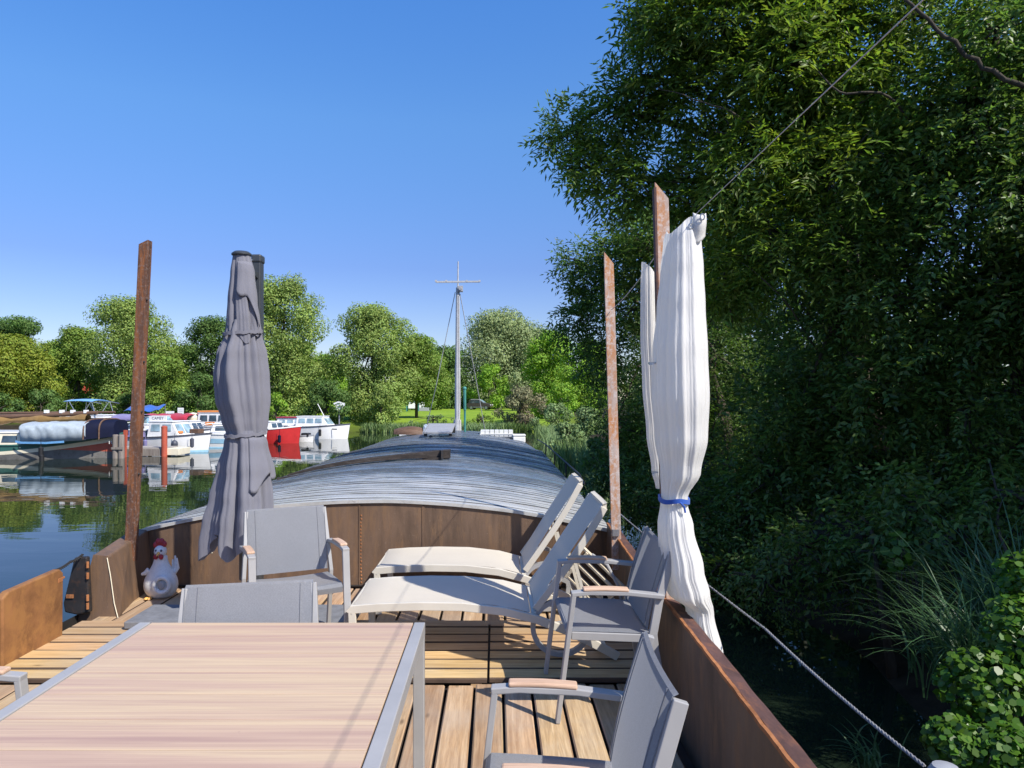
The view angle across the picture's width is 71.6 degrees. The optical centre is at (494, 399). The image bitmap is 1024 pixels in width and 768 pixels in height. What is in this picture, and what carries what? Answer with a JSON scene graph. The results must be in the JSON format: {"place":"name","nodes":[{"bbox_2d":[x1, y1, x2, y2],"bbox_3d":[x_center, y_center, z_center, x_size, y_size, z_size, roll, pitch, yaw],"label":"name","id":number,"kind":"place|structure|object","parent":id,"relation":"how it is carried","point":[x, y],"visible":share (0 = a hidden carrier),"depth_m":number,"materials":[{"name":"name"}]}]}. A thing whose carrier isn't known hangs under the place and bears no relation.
{"place":"outdoors","nodes":[
{"label":"outdoors","id":0,"kind":"place"},
{"bbox_2d":[0,431,938,767],"bbox_3d":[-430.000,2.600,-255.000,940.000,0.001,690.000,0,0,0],"label":"water","id":1,"kind":"structure","parent":0,"point":[56,513],"depth_m":11.53,"materials":[{"name":"blue liquid"}]},
{"bbox_2d":[0,410,128,460],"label":"sailing barge","id":2,"kind":"object","parent":1,"relation":"on","point":[59,434],"visible":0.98,"depth_m":30.98,"materials":[{"name":"fabric"}]},
{"bbox_2d":[63,399,118,418],"bbox_3d":[-22.245,1.410,38.800,4.620,2.880,2.050,0,0,4],"label":"motor cruiser","id":3,"kind":"object","parent":1,"relation":"on","point":[101,415],"visible":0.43,"depth_m":38.22,"materials":[{"name":"white paint"}]},
{"bbox_2d":[111,434,124,458],"bbox_3d":[-16.600,2.575,31.282,0.530,2.050,0.293,0,0,0],"label":"mooring pile","id":4,"kind":"object","parent":1,"relation":"in","point":[118,447],"visible":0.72,"depth_m":31.19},
{"bbox_2d":[111,414,150,428],"bbox_3d":[-19.724,1.824,39.099,3.423,2.052,1.850,0,0,8],"label":"motor cruiser","id":5,"kind":"object","parent":1,"relation":"on","point":[126,417],"visible":0.16,"depth_m":38.44,"materials":[{"name":"white paint"}]},
{"bbox_2d":[144,416,171,422],"bbox_3d":[-19.325,1.890,40.099,4.220,1.920,1.850,0,0,12],"label":"motor cruiser","id":6,"kind":"object","parent":1,"relation":"on","point":[146,419],"visible":0.11,"depth_m":39.46,"materials":[{"name":"white paint"}]},
{"bbox_2d":[127,446,189,455],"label":"jetty","id":7,"kind":"object","parent":1,"relation":"in","point":[156,450],"visible":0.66,"depth_m":32.40,"materials":[{"name":"beige paint"}]},
{"bbox_2d":[161,426,167,456],"bbox_3d":[-15.079,2.650,32.380,0.270,2.900,0.263,0,0,0],"label":"red pile","id":8,"kind":"object","parent":1,"relation":"in","point":[163,441],"visible":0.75,"depth_m":32.28,"materials":[{"name":"orange paint"}]},
{"bbox_2d":[127,416,211,451],"bbox_3d":[-16.329,1.835,35.518,4.620,2.030,2.115,0,0,10],"label":"motor cruiser","id":9,"kind":"object","parent":1,"relation":"on","point":[181,433],"visible":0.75,"depth_m":34.95,"materials":[{"name":"white paint"}]},
{"bbox_2d":[148,413,195,419],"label":"motor cruiser","id":10,"kind":"object","parent":1,"relation":"on","point":[178,416],"visible":0.21,"depth_m":42.95,"materials":[{"name":"fabric"}]},
{"bbox_2d":[188,420,212,430],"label":"motor cruiser","id":11,"kind":"object","parent":1,"relation":"on","point":[195,422],"visible":0.21,"depth_m":40.93,"materials":[{"name":"white paint"}]},
{"bbox_2d":[187,410,220,428],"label":"motor cruiser","id":12,"kind":"object","parent":1,"relation":"on","point":[207,417],"visible":0.33,"depth_m":43.44,"materials":[{"name":"white paint"}]},
{"bbox_2d":[189,423,225,447],"bbox_3d":[-14.878,2.068,38.599,4.220,1.563,1.850,0,0,-10],"label":"motor cruiser","id":13,"kind":"object","parent":1,"relation":"on","point":[217,430],"visible":0.2,"depth_m":37.81,"materials":[{"name":"white paint"}]},
{"bbox_2d":[267,421,301,443],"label":"motor cruiser","id":14,"kind":"object","parent":1,"relation":"on","point":[278,432],"visible":0.47,"depth_m":41.75,"materials":[{"name":"red paint"}]},
{"bbox_2d":[276,416,296,425],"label":"motor cruiser","id":15,"kind":"object","parent":1,"relation":"on","point":[288,420],"visible":0.22,"depth_m":47.66,"materials":[{"name":"white paint"}]},
{"bbox_2d":[299,433,314,441],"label":"rowing boat","id":16,"kind":"object","parent":1,"relation":"on","point":[306,437],"visible":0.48,"depth_m":43.21,"materials":[{"name":"grey plastic"}]},
{"bbox_2d":[283,405,349,438],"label":"motor cruiser","id":17,"kind":"object","parent":1,"relation":"on","point":[323,427],"visible":0.74,"depth_m":46.40,"materials":[{"name":"white paint"}]},
{"bbox_2d":[0,182,816,767],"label":"barge","id":18,"kind":"object","parent":1,"relation":"on","point":[486,492],"visible":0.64,"depth_m":5.41,"materials":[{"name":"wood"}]},
{"bbox_2d":[0,666,28,699],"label":"garden chair","id":19,"kind":"object","parent":18,"relation":"on","point":[19,680],"visible":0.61,"depth_m":2.42,"materials":[{"name":"grey metal"}]},
{"bbox_2d":[0,621,128,683],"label":"duckboard","id":20,"kind":"object","parent":18,"relation":"on","point":[73,644],"visible":0.23,"depth_m":4.46,"materials":[{"name":"brown wood"}]},
{"bbox_2d":[57,554,83,569],"bbox_3d":[-2.978,1.145,4.960,0.028,0.032,0.493,0,0,-11],"label":"gate rope","id":21,"kind":"object","parent":18,"relation":"attached to","point":[70,562],"visible":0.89,"depth_m":4.98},
{"bbox_2d":[141,538,179,599],"bbox_3d":[-2.703,1.360,5.729,0.280,0.479,0.241,0,0,0],"label":"rooster statue","id":22,"kind":"object","parent":18,"relation":"on","point":[161,580],"visible":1,"depth_m":5.68,"materials":[{"name":"ceramic"}]},
{"bbox_2d":[0,622,424,767],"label":"patio table","id":23,"kind":"object","parent":18,"relation":"on","point":[232,695],"visible":1,"depth_m":2.04,"materials":[{"name":"wood"}]},
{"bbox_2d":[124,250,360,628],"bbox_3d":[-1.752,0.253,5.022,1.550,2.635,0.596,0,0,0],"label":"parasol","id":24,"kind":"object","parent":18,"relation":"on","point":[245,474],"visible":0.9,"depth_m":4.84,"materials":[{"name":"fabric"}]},
{"bbox_2d":[178,579,318,622],"bbox_3d":[-0.940,1.172,2.615,0.597,0.863,0.600,0,0,-11],"label":"garden chair","id":25,"kind":"object","parent":18,"relation":"on","point":[291,601],"visible":0.16,"depth_m":2.85,"materials":[{"name":"fabric"}]},
{"bbox_2d":[277,449,450,479],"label":"beam","id":26,"kind":"structure","parent":18,"relation":"attached to","point":[437,454],"depth_m":9.86,"materials":[{"name":"brown wood"}]},
{"bbox_2d":[394,424,426,434],"bbox_3d":[-1.985,0.750,18.000,1.130,0.260,0.660,0,0,0],"label":"dinghy","id":27,"kind":"object","parent":18,"relation":"on","point":[410,430],"visible":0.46,"depth_m":17.79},
{"bbox_2d":[357,621,488,688],"bbox_3d":[-0.743,1.601,4.520,1.395,0.064,1.050,0,0,0],"label":"duckboard","id":28,"kind":"object","parent":18,"relation":"on","point":[456,651],"visible":0.37,"depth_m":4.42,"materials":[{"name":"brown wood"}]},
{"bbox_2d":[239,505,350,622],"bbox_3d":[-1.259,1.142,4.437,0.597,0.863,0.600,0,0,-26],"label":"garden chair","id":29,"kind":"object","parent":28,"relation":"on","point":[284,539],"visible":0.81,"depth_m":4.59,"materials":[{"name":"grey metal"}]},
{"bbox_2d":[422,423,455,436],"bbox_3d":[-1.284,0.705,16.550,0.658,0.250,1.497,0,0,0],"label":"hatch board","id":30,"kind":"object","parent":18,"relation":"on","point":[440,428],"visible":1,"depth_m":16.41,"materials":[{"name":"wood"}]},
{"bbox_2d":[372,473,582,614],"bbox_3d":[-0.092,1.104,5.600,1.648,0.994,0.656,0,0,0],"label":"sun lounger","id":31,"kind":"object","parent":18,"relation":"on","point":[444,559],"visible":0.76,"depth_m":5.47,"materials":[{"name":"fabric"}]},
{"bbox_2d":[481,430,512,436],"bbox_3d":[0.050,0.845,17.617,0.840,0.170,0.465,0,0,0],"label":"slatted crate","id":32,"kind":"object","parent":18,"relation":"on","point":[504,433],"visible":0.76,"depth_m":17.40,"materials":[{"name":"grey plastic"}]},
{"bbox_2d":[513,434,525,441],"bbox_3d":[0.590,0.953,17.400,0.320,0.195,0.420,0,0,0],"label":"white chest","id":33,"kind":"object","parent":18,"relation":"on","point":[520,437],"visible":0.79,"depth_m":17.20,"materials":[{"name":"paint"}]},
{"bbox_2d":[490,620,633,683],"bbox_3d":[0.427,1.600,4.520,0.915,0.066,1.050,0,0,0],"label":"duckboard","id":34,"kind":"object","parent":18,"relation":"on","point":[516,651],"visible":0.71,"depth_m":4.30,"materials":[{"name":"brown wood"}]},
{"bbox_2d":[346,491,619,659],"bbox_3d":[-0.072,1.099,4.580,1.648,0.944,0.656,0,0,0],"label":"sun lounger","id":35,"kind":"object","parent":34,"relation":"on","point":[534,599],"visible":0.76,"depth_m":4.44,"materials":[{"name":"fabric"}]},
{"bbox_2d":[482,631,688,767],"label":"garden chair","id":36,"kind":"object","parent":18,"relation":"on","point":[652,712],"visible":1,"depth_m":2.09,"materials":[{"name":"grey metal"}]},
{"bbox_2d":[565,547,625,599],"bbox_3d":[0.680,1.326,5.048,0.589,0.555,0.166,0,0,35],"label":"slatted rack","id":37,"kind":"object","parent":18,"relation":"on","point":[609,572],"visible":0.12,"depth_m":5.08,"materials":[{"name":"white wood"}]},
{"bbox_2d":[544,526,670,723],"bbox_3d":[0.590,1.155,3.776,0.600,0.863,0.597,0,3,-2],"label":"garden chair","id":38,"kind":"object","parent":18,"relation":"on","point":[598,619],"visible":0.93,"depth_m":3.67,"materials":[{"name":"grey metal"}]},
{"bbox_2d":[611,258,653,309],"bbox_3d":[0.892,-0.750,4.640,0.006,0.146,1.521,0,0,-1],"label":"curtain wire","id":39,"kind":"object","parent":18,"relation":"attached to","point":[633,286],"visible":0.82,"depth_m":4.61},
{"bbox_2d":[640,213,722,651],"bbox_3d":[0.962,0.207,3.711,0.375,2.251,0.654,0,0,0],"label":"curtain","id":40,"kind":"object","parent":18,"relation":"hanging from","point":[675,369],"visible":0.92,"depth_m":3.47,"materials":[{"name":"fabric"}]},
{"bbox_2d":[696,0,923,213],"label":"guy wire","id":41,"kind":"object","parent":18,"relation":"attached to","point":[904,17],"visible":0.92,"depth_m":1.78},
{"bbox_2d":[359,420,531,432],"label":"reeds","id":42,"kind":"object","parent":1,"relation":"in","point":[391,427],"visible":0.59,"depth_m":56.45,"materials":[{"name":"plant"}]},
{"bbox_2d":[0,0,1020,399],"label":"sky","id":43,"kind":"structure","parent":0,"point":[366,150],"materials":[{"name":"blue"}]},
{"bbox_2d":[0,403,1022,722],"bbox_3d":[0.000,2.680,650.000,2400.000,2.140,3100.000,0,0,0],"label":"ground","id":44,"kind":"structure","parent":0,"point":[908,689],"depth_m":8.18,"materials":[{"name":"green plant"}]},
{"bbox_2d":[0,391,24,423],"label":"bush","id":45,"kind":"object","parent":44,"relation":"on","point":[4,397],"visible":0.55,"depth_m":56.07,"materials":[{"name":"green plant"}]},
{"bbox_2d":[0,314,62,399],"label":"tree","id":46,"kind":"object","parent":44,"relation":"on","point":[24,326],"visible":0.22,"depth_m":70.91,"materials":[{"name":"green plant"}]},
{"bbox_2d":[0,331,67,411],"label":"tree","id":47,"kind":"object","parent":44,"relation":"on","point":[22,360],"visible":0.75,"depth_m":59.05,"materials":[{"name":"green plant"}]},
{"bbox_2d":[12,388,67,411],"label":"bush","id":48,"kind":"object","parent":44,"relation":"on","point":[39,397],"visible":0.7,"depth_m":56.67,"materials":[{"name":"green plant"}]},
{"bbox_2d":[37,339,84,410],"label":"tree","id":49,"kind":"object","parent":44,"relation":"on","point":[48,342],"visible":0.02,"depth_m":79.12,"materials":[{"name":"green plant"}]},
{"bbox_2d":[43,324,109,413],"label":"tree","id":50,"kind":"object","parent":44,"relation":"on","point":[65,343],"visible":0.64,"depth_m":64.93,"materials":[{"name":"green plant"}]},
{"bbox_2d":[99,392,131,413],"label":"bush","id":51,"kind":"object","parent":44,"relation":"on","point":[123,398],"visible":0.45,"depth_m":59.25,"materials":[{"name":"green plant"}]},
{"bbox_2d":[74,293,186,413],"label":"tree","id":52,"kind":"object","parent":44,"relation":"on","point":[120,338],"visible":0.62,"depth_m":61.56,"materials":[{"name":"green plant"}]},
{"bbox_2d":[123,404,165,412],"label":"awning","id":53,"kind":"object","parent":44,"relation":"on","point":[149,408],"visible":0.57,"depth_m":54.02,"materials":[{"name":"blue fabric"}]},
{"bbox_2d":[127,352,193,413],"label":"tree","id":54,"kind":"object","parent":44,"relation":"on","point":[160,370],"visible":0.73,"depth_m":57.10,"materials":[{"name":"green plant"}]},
{"bbox_2d":[158,343,201,412],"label":"tree","id":55,"kind":"object","parent":44,"relation":"on","point":[185,374],"visible":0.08,"depth_m":73.54,"materials":[{"name":"green plant"}]},
{"bbox_2d":[178,408,183,413],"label":"notice board","id":56,"kind":"object","parent":44,"relation":"on","point":[181,410],"visible":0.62,"depth_m":54.08,"materials":[{"name":"white paint"}]},
{"bbox_2d":[171,372,217,413],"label":"bush","id":57,"kind":"object","parent":44,"relation":"on","point":[198,383],"visible":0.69,"depth_m":56.41,"materials":[{"name":"green plant"}]},
{"bbox_2d":[177,314,225,411],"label":"tree","id":58,"kind":"object","parent":44,"relation":"on","point":[210,331],"visible":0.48,"depth_m":65.22,"materials":[{"name":"green plant"}]},
{"bbox_2d":[269,392,288,420],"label":"bush","id":59,"kind":"object","parent":44,"relation":"on","point":[276,397],"visible":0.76,"depth_m":55.84,"materials":[{"name":"green plant"}]},
{"bbox_2d":[264,271,333,418],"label":"tree","id":60,"kind":"object","parent":44,"relation":"on","point":[284,350],"visible":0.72,"depth_m":60.78,"materials":[{"name":"green plant"}]},
{"bbox_2d":[286,344,319,412],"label":"tree","id":61,"kind":"object","parent":44,"relation":"on","point":[305,365],"visible":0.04,"depth_m":81.36,"materials":[{"name":"green plant"}]},
{"bbox_2d":[293,378,353,423],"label":"bush","id":62,"kind":"object","parent":44,"relation":"on","point":[324,391],"visible":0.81,"depth_m":56.01,"materials":[{"name":"green plant"}]},
{"bbox_2d":[307,353,347,411],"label":"tree","id":63,"kind":"object","parent":44,"relation":"on","point":[342,385],"visible":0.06,"depth_m":88.78,"materials":[{"name":"green plant"}]},
{"bbox_2d":[334,401,344,423],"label":"white sign","id":64,"kind":"object","parent":44,"relation":"on","point":[340,404],"visible":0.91,"depth_m":55.20,"materials":[{"name":"paint"}]},
{"bbox_2d":[319,301,421,422],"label":"tree","id":65,"kind":"object","parent":44,"relation":"on","point":[366,338],"visible":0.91,"depth_m":60.81,"materials":[{"name":"green plant"}]},
{"bbox_2d":[361,382,402,425],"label":"bush","id":66,"kind":"object","parent":44,"relation":"on","point":[379,398],"visible":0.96,"depth_m":57.59,"materials":[{"name":"green plant"}]},
{"bbox_2d":[406,401,418,410],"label":"green kiosk","id":67,"kind":"object","parent":44,"relation":"on","point":[410,405],"visible":0.3,"depth_m":95.70,"materials":[{"name":"teal paint"}]},
{"bbox_2d":[391,332,450,417],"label":"tree","id":68,"kind":"object","parent":44,"relation":"on","point":[424,350],"visible":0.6,"depth_m":65.08,"materials":[{"name":"green plant"}]},
{"bbox_2d":[419,403,428,410],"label":"electric box","id":69,"kind":"object","parent":44,"relation":"on","point":[423,409],"visible":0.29,"depth_m":99.50,"materials":[{"name":"grey plastic"}]},
{"bbox_2d":[408,415,453,423],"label":"bush","id":70,"kind":"object","parent":44,"relation":"on","point":[431,417],"visible":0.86,"depth_m":58.79,"materials":[{"name":"green plant"}]},
{"bbox_2d":[411,350,454,409],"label":"tree","id":71,"kind":"object","parent":44,"relation":"on","point":[441,398],"visible":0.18,"depth_m":108.95,"materials":[{"name":"green plant"}]},
{"bbox_2d":[424,345,471,408],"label":"tree","id":72,"kind":"object","parent":44,"relation":"on","point":[450,355],"visible":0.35,"depth_m":122.55,"materials":[{"name":"green plant"}]},
{"bbox_2d":[447,385,471,408],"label":"bush","id":73,"kind":"object","parent":44,"relation":"on","point":[462,399],"visible":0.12,"depth_m":123.34,"materials":[{"name":"green plant"}]},
{"bbox_2d":[467,400,492,409],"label":"parked car","id":74,"kind":"object","parent":44,"relation":"on","point":[473,404],"visible":1,"depth_m":111.27,"materials":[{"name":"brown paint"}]},
{"bbox_2d":[466,413,494,424],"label":"bush","id":75,"kind":"object","parent":44,"relation":"on","point":[479,418],"visible":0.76,"depth_m":58.95,"materials":[{"name":"green plant"}]},
{"bbox_2d":[466,363,512,408],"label":"bush","id":76,"kind":"object","parent":44,"relation":"on","point":[485,381],"visible":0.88,"depth_m":119.30,"materials":[{"name":"green plant"}]},
{"bbox_2d":[452,305,548,408],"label":"willow tree","id":77,"kind":"object","parent":44,"relation":"on","point":[499,336],"visible":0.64,"depth_m":128.41,"materials":[{"name":"green plant"}]},
{"bbox_2d":[506,371,524,405],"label":"bush","id":78,"kind":"object","parent":44,"relation":"on","point":[517,378],"visible":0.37,"depth_m":117.65,"materials":[{"name":"green plant"}]},
{"bbox_2d":[491,385,548,425],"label":"bush","id":79,"kind":"object","parent":44,"relation":"on","point":[521,395],"visible":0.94,"depth_m":59.56,"materials":[{"name":"green plant"}]},
{"bbox_2d":[516,326,563,403],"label":"tree","id":80,"kind":"object","parent":44,"relation":"on","point":[539,345],"visible":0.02,"depth_m":138.07,"materials":[{"name":"green plant"}]},
{"bbox_2d":[81,359,1007,409],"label":"woods","id":81,"kind":"object","parent":44,"relation":"on","point":[466,386],"depth_m":158.56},
{"bbox_2d":[520,328,576,404],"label":"tree","id":82,"kind":"object","parent":44,"relation":"on","point":[536,367],"visible":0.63,"depth_m":98.81,"materials":[{"name":"green plant"}]},
{"bbox_2d":[529,402,573,430],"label":"bush","id":83,"kind":"object","parent":44,"relation":"on","point":[551,414],"visible":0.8,"depth_m":55.54,"materials":[{"name":"green plant"}]},
{"bbox_2d":[531,381,580,418],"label":"bush","id":84,"kind":"object","parent":44,"relation":"on","point":[559,390],"visible":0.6,"depth_m":65.20,"materials":[{"name":"green plant"}]},
{"bbox_2d":[548,421,586,449],"bbox_3d":[3.718,2.039,35.978,2.079,1.926,1.643,0,0,0],"label":"bush","id":85,"kind":"object","parent":44,"relation":"on","point":[562,429],"visible":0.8,"depth_m":35.73,"materials":[{"name":"green plant"}]},
{"bbox_2d":[554,340,605,411],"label":"tree","id":86,"kind":"object","parent":44,"relation":"on","point":[562,365],"visible":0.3,"depth_m":90.71,"materials":[{"name":"green plant"}]},
{"bbox_2d":[568,405,606,436],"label":"bush","id":87,"kind":"object","parent":44,"relation":"on","point":[583,415],"visible":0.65,"depth_m":43.66,"materials":[{"name":"green plant"}]},
{"bbox_2d":[581,436,608,481],"bbox_3d":[3.171,2.070,21.944,1.112,1.868,0.990,0,0,0],"label":"bush","id":88,"kind":"object","parent":44,"relation":"on","point":[590,446],"visible":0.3,"depth_m":21.91,"materials":[{"name":"green plant"}]},
{"bbox_2d":[586,382,607,424],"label":"bush","id":89,"kind":"object","parent":44,"relation":"on","point":[597,397],"visible":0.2,"depth_m":51.87,"materials":[{"name":"green plant"}]},
{"bbox_2d":[532,423,696,511],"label":"bank reeds","id":90,"kind":"object","parent":44,"relation":"on","point":[571,451],"visible":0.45,"depth_m":29.57,"materials":[{"name":"plant"}]},
{"bbox_2d":[534,202,792,592],"bbox_3d":[2.800,-0.230,11.655,4.155,6.361,5.068,0,0,0],"label":"tree","id":91,"kind":"object","parent":44,"relation":"on","point":[634,451],"visible":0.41,"depth_m":11.92,"materials":[{"name":"green plant"}]},
{"bbox_2d":[615,181,797,459],"bbox_3d":[7.418,-2.545,24.040,6.883,9.514,6.074,0,0,-36],"label":"tree","id":92,"kind":"object","parent":44,"relation":"on","point":[747,336],"visible":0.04,"depth_m":23.56,"materials":[{"name":"green plant"}]},
{"bbox_2d":[656,472,810,607],"bbox_3d":[3.010,2.060,9.277,2.296,2.180,1.706,0,0,0],"label":"bush","id":93,"kind":"object","parent":44,"relation":"on","point":[703,546],"visible":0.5,"depth_m":9.19,"materials":[{"name":"green plant"}]},
{"bbox_2d":[518,0,1023,561],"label":"tree","id":94,"kind":"object","parent":44,"relation":"on","point":[812,64],"visible":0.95,"depth_m":8.59,"materials":[{"name":"green plant"}]},
{"bbox_2d":[622,302,1019,529],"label":"undergrowth","id":95,"kind":"object","parent":44,"relation":"on","point":[752,401],"visible":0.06,"depth_m":14.74,"materials":[{"name":"green plant"}]},
{"bbox_2d":[708,481,948,678],"bbox_3d":[3.297,1.794,7.279,2.359,2.062,1.662,0,0,43],"label":"bush","id":96,"kind":"object","parent":44,"relation":"on","point":[833,557],"visible":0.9,"depth_m":7.13,"materials":[{"name":"green plant"}]},
{"bbox_2d":[702,27,962,402],"bbox_3d":[8.423,-3.417,17.789,8.550,11.254,6.499,0,0,-41],"label":"tree","id":97,"kind":"object","parent":44,"relation":"on","point":[799,285],"visible":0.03,"depth_m":16.30,"materials":[{"name":"green plant"}]},
{"bbox_2d":[697,0,1023,552],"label":"tree","id":98,"kind":"object","parent":44,"relation":"on","point":[991,287],"visible":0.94,"depth_m":7.86,"materials":[{"name":"green plant"}]},
{"bbox_2d":[818,717,912,767],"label":"reed clump","id":99,"kind":"object","parent":44,"relation":"on","point":[864,756],"visible":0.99,"depth_m":4.59,"materials":[{"name":"plant"}]},
{"bbox_2d":[877,531,931,639],"bbox_3d":[3.469,1.560,6.004,0.428,0.891,0.258,0,0,0],"label":"bush","id":100,"kind":"object","parent":44,"relation":"on","point":[908,560],"visible":0.84,"depth_m":5.96,"materials":[{"name":"green plant"}]},
{"bbox_2d":[818,486,1023,662],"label":"reed clump","id":101,"kind":"object","parent":44,"relation":"on","point":[983,593],"visible":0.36,"depth_m":5.55,"materials":[{"name":"plant"}]},
{"bbox_2d":[827,555,1022,706],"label":"reed clump","id":102,"kind":"object","parent":44,"relation":"on","point":[954,641],"visible":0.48,"depth_m":4.92,"materials":[{"name":"plant"}]},
{"bbox_2d":[828,443,1023,661],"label":"bush","id":103,"kind":"object","parent":44,"relation":"on","point":[899,520],"visible":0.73,"depth_m":6.19,"materials":[{"name":"green plant"}]},
{"bbox_2d":[927,760,957,767],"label":"mooring bollard","id":104,"kind":"object","parent":44,"relation":"on","point":[939,764],"visible":1,"depth_m":2.12,"materials":[{"name":"grey plastic"}]},
{"bbox_2d":[620,514,925,767],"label":"mooring rope","id":105,"kind":"object","parent":104,"relation":"attached to","point":[896,743],"visible":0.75,"depth_m":2.70,"materials":[{"name":"fabric"}]},
{"bbox_2d":[865,0,1023,216],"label":"tree","id":106,"kind":"object","parent":44,"relation":"on","point":[991,37],"visible":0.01,"depth_m":14.31,"materials":[{"name":"green plant"}]},
{"bbox_2d":[919,549,1023,767],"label":"bush","id":107,"kind":"object","parent":44,"relation":"on","point":[960,736],"visible":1,"depth_m":3.89,"materials":[{"name":"green plant"}]}
]}

